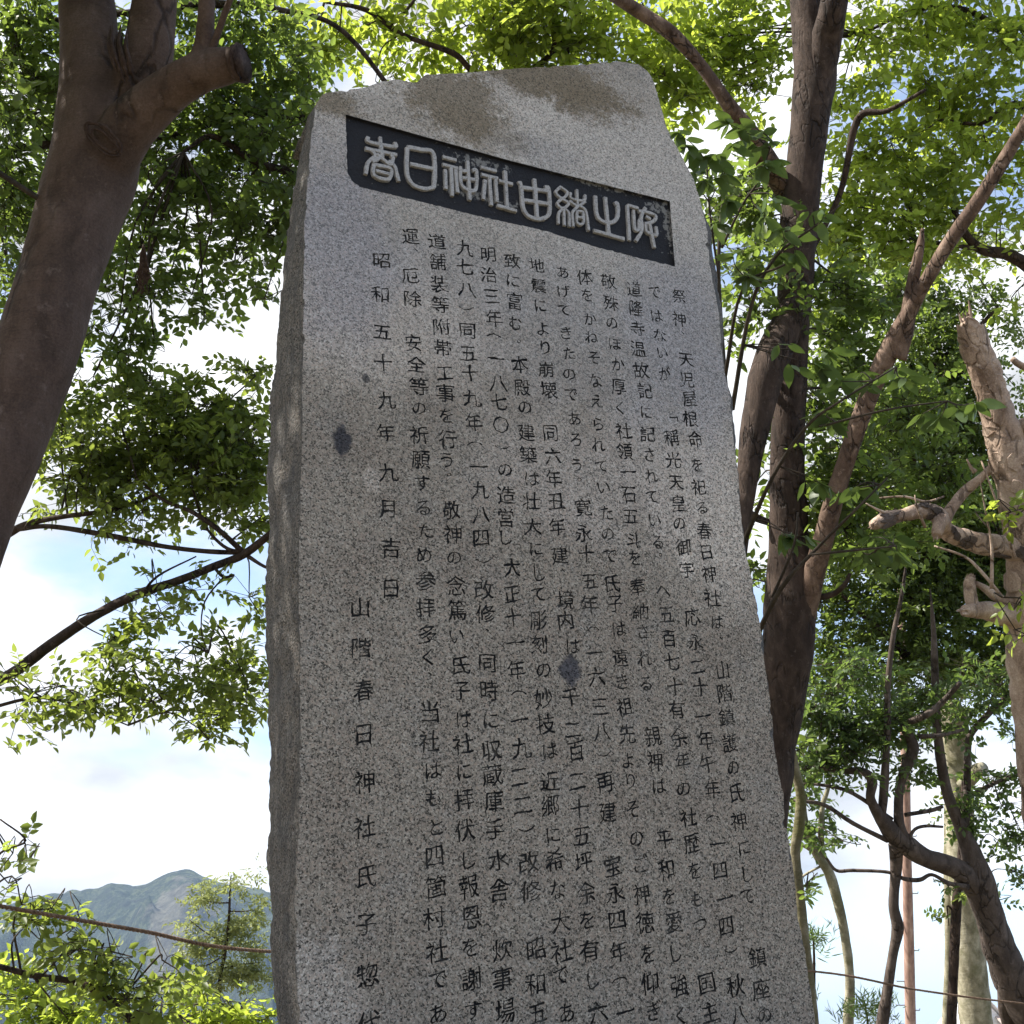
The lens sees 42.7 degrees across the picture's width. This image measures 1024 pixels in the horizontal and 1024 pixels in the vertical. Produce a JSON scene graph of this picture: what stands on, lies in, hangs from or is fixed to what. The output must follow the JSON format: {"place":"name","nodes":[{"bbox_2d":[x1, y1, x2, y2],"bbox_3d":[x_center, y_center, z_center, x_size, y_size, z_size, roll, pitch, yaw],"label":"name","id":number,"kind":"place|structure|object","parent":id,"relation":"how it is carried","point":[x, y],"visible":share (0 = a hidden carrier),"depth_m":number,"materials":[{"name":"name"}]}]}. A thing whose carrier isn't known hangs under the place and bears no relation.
{"place":"outdoors","nodes":[
{"label":"outdoors","id":0,"kind":"place"},
{"bbox_2d":[0,869,277,1023],"bbox_3d":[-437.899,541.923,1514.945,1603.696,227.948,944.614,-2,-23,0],"label":"hill","id":1,"kind":"structure","parent":0,"point":[153,905],"depth_m":1378.04,"materials":[{"name":"green plant"}]},
{"bbox_2d":[0,0,1023,1023],"label":"sky","id":2,"kind":"structure","parent":0,"point":[132,807],"materials":[{"name":"white"}]},
{"bbox_3d":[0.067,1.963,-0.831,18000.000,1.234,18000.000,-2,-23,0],"label":"ground","id":3,"kind":"structure","parent":0,"visible":0},
{"bbox_2d":[0,942,176,1023],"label":"bush","id":4,"kind":"object","parent":3,"relation":"on","point":[38,998],"visible":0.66,"depth_m":8.40,"materials":[{"name":"green plant"}]},
{"bbox_2d":[0,811,218,1023],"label":"tree","id":5,"kind":"object","parent":3,"relation":"on","point":[95,971],"visible":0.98,"depth_m":5.11,"materials":[{"name":"green plant"}]},
{"bbox_2d":[0,0,251,567],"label":"forked tree","id":6,"kind":"object","parent":3,"relation":"on","point":[120,106],"visible":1,"depth_m":4.48,"materials":[{"name":"brown plant"}]},
{"bbox_2d":[0,345,274,755],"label":"spreading tree","id":7,"kind":"object","parent":3,"relation":"on","point":[190,439],"visible":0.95,"depth_m":6.71,"materials":[{"name":"green plant"}]},
{"bbox_2d":[0,0,386,415],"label":"evergreen tree","id":8,"kind":"object","parent":3,"relation":"on","point":[258,139],"visible":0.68,"depth_m":6.94,"materials":[{"name":"green plant"}]},
{"bbox_2d":[134,244,149,293],"bbox_3d":[-1.754,-1.149,6.199,0.082,0.222,0.097,-2,-23,0],"label":"dead sprig","id":9,"kind":"object","parent":8,"relation":"hanging from","point":[143,272],"visible":1,"depth_m":6.20,"materials":[{"name":"brown plant"}]},
{"bbox_2d":[151,971,277,1023],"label":"shrub","id":10,"kind":"object","parent":3,"relation":"on","point":[230,1013],"visible":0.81,"depth_m":7.45,"materials":[{"name":"green plant"}]},
{"bbox_2d":[158,851,273,1011],"bbox_3d":[-2.894,5.213,12.627,1.365,3.730,1.068,-20,-29,37],"label":"slender tree","id":11,"kind":"object","parent":3,"relation":"on","point":[225,974],"visible":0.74,"depth_m":12.97,"materials":[{"name":"green plant"}]},
{"bbox_2d":[236,0,746,131],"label":"sunlit tree","id":12,"kind":"object","parent":3,"relation":"on","point":[510,38],"visible":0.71,"depth_m":9.08,"materials":[{"name":"green plant"}]},
{"bbox_2d":[586,0,1023,345],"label":"broad tree","id":13,"kind":"object","parent":3,"relation":"on","point":[729,38],"visible":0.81,"depth_m":9.34,"materials":[{"name":"green plant"}]},
{"bbox_2d":[790,734,828,1023],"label":"slim tree","id":14,"kind":"object","parent":3,"relation":"on","point":[799,825],"visible":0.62,"depth_m":7.17,"materials":[{"name":"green plant"}]},
{"bbox_2d":[609,0,1023,828],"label":"tall tree","id":15,"kind":"object","parent":3,"relation":"on","point":[775,408],"visible":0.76,"depth_m":6.59,"materials":[{"name":"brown plant"}]},
{"bbox_2d":[0,904,1023,1003],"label":"rope","id":16,"kind":"object","parent":15,"relation":"attached to","point":[76,919],"visible":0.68,"depth_m":4.13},
{"bbox_2d":[787,757,856,1023],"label":"thin tree","id":17,"kind":"object","parent":3,"relation":"on","point":[831,880],"visible":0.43,"depth_m":10.47,"materials":[{"name":"green plant"}]},
{"bbox_2d":[808,918,842,988],"bbox_3d":[1.985,3.783,8.114,0.482,2.538,0.722,-16,-27,29],"label":"tree","id":18,"kind":"object","parent":3,"relation":"on","point":[813,938],"visible":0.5,"depth_m":8.49,"materials":[{"name":"green plant"}]},
{"bbox_2d":[669,110,1005,631],"bbox_3d":[0.846,0.999,4.149,1.158,4.642,1.433,11,-26,-29],"label":"young tree","id":19,"kind":"object","parent":3,"relation":"on","point":[884,552],"visible":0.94,"depth_m":4.42,"materials":[{"name":"green plant"}]},
{"bbox_2d":[816,982,905,1023],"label":"needle shrub","id":20,"kind":"object","parent":3,"relation":"on","point":[863,1006],"visible":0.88,"depth_m":8.71,"materials":[{"name":"green plant"}]},
{"bbox_2d":[760,220,1023,753],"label":"fine leaved tree","id":21,"kind":"object","parent":3,"relation":"on","point":[947,592],"visible":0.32,"depth_m":12.74,"materials":[{"name":"green plant"}]},
{"bbox_2d":[788,555,1023,1023],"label":"crooked tree","id":22,"kind":"object","parent":3,"relation":"on","point":[970,873],"visible":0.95,"depth_m":8.49,"materials":[{"name":"green plant"}]},
{"bbox_2d":[896,589,919,1023],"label":"utility pole","id":23,"kind":"object","parent":3,"relation":"on","point":[909,967],"visible":0.6,"depth_m":21.93,"materials":[{"name":"brown wood"}]},
{"bbox_2d":[866,300,1023,823],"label":"pollarded tree","id":24,"kind":"object","parent":3,"relation":"on","point":[1003,431],"visible":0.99,"depth_m":6.12,"materials":[{"name":"brown plant"}]},
{"bbox_2d":[924,768,967,1023],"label":"dark tree","id":25,"kind":"object","parent":3,"relation":"on","point":[955,907],"visible":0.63,"depth_m":10.17,"materials":[{"name":"brown plant"}]},
{"bbox_2d":[925,635,993,1023],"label":"lopped tree","id":26,"kind":"object","parent":3,"relation":"on","point":[973,980],"visible":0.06,"depth_m":13.37,"materials":[{"name":"grey plant"}]},
{"bbox_2d":[938,1002,1000,1023],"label":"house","id":27,"kind":"structure","parent":3,"relation":"on","point":[995,1011],"depth_m":94.47,"materials":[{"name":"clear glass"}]},
{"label":"plinth","id":28,"kind":"object","parent":3,"relation":"on","visible":0},
{"bbox_2d":[265,61,814,1023],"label":"inscribed stone","id":29,"kind":"object","parent":28,"relation":"on","point":[523,755],"visible":1,"depth_m":3.01,"materials":[{"name":"stone"}]}
]}

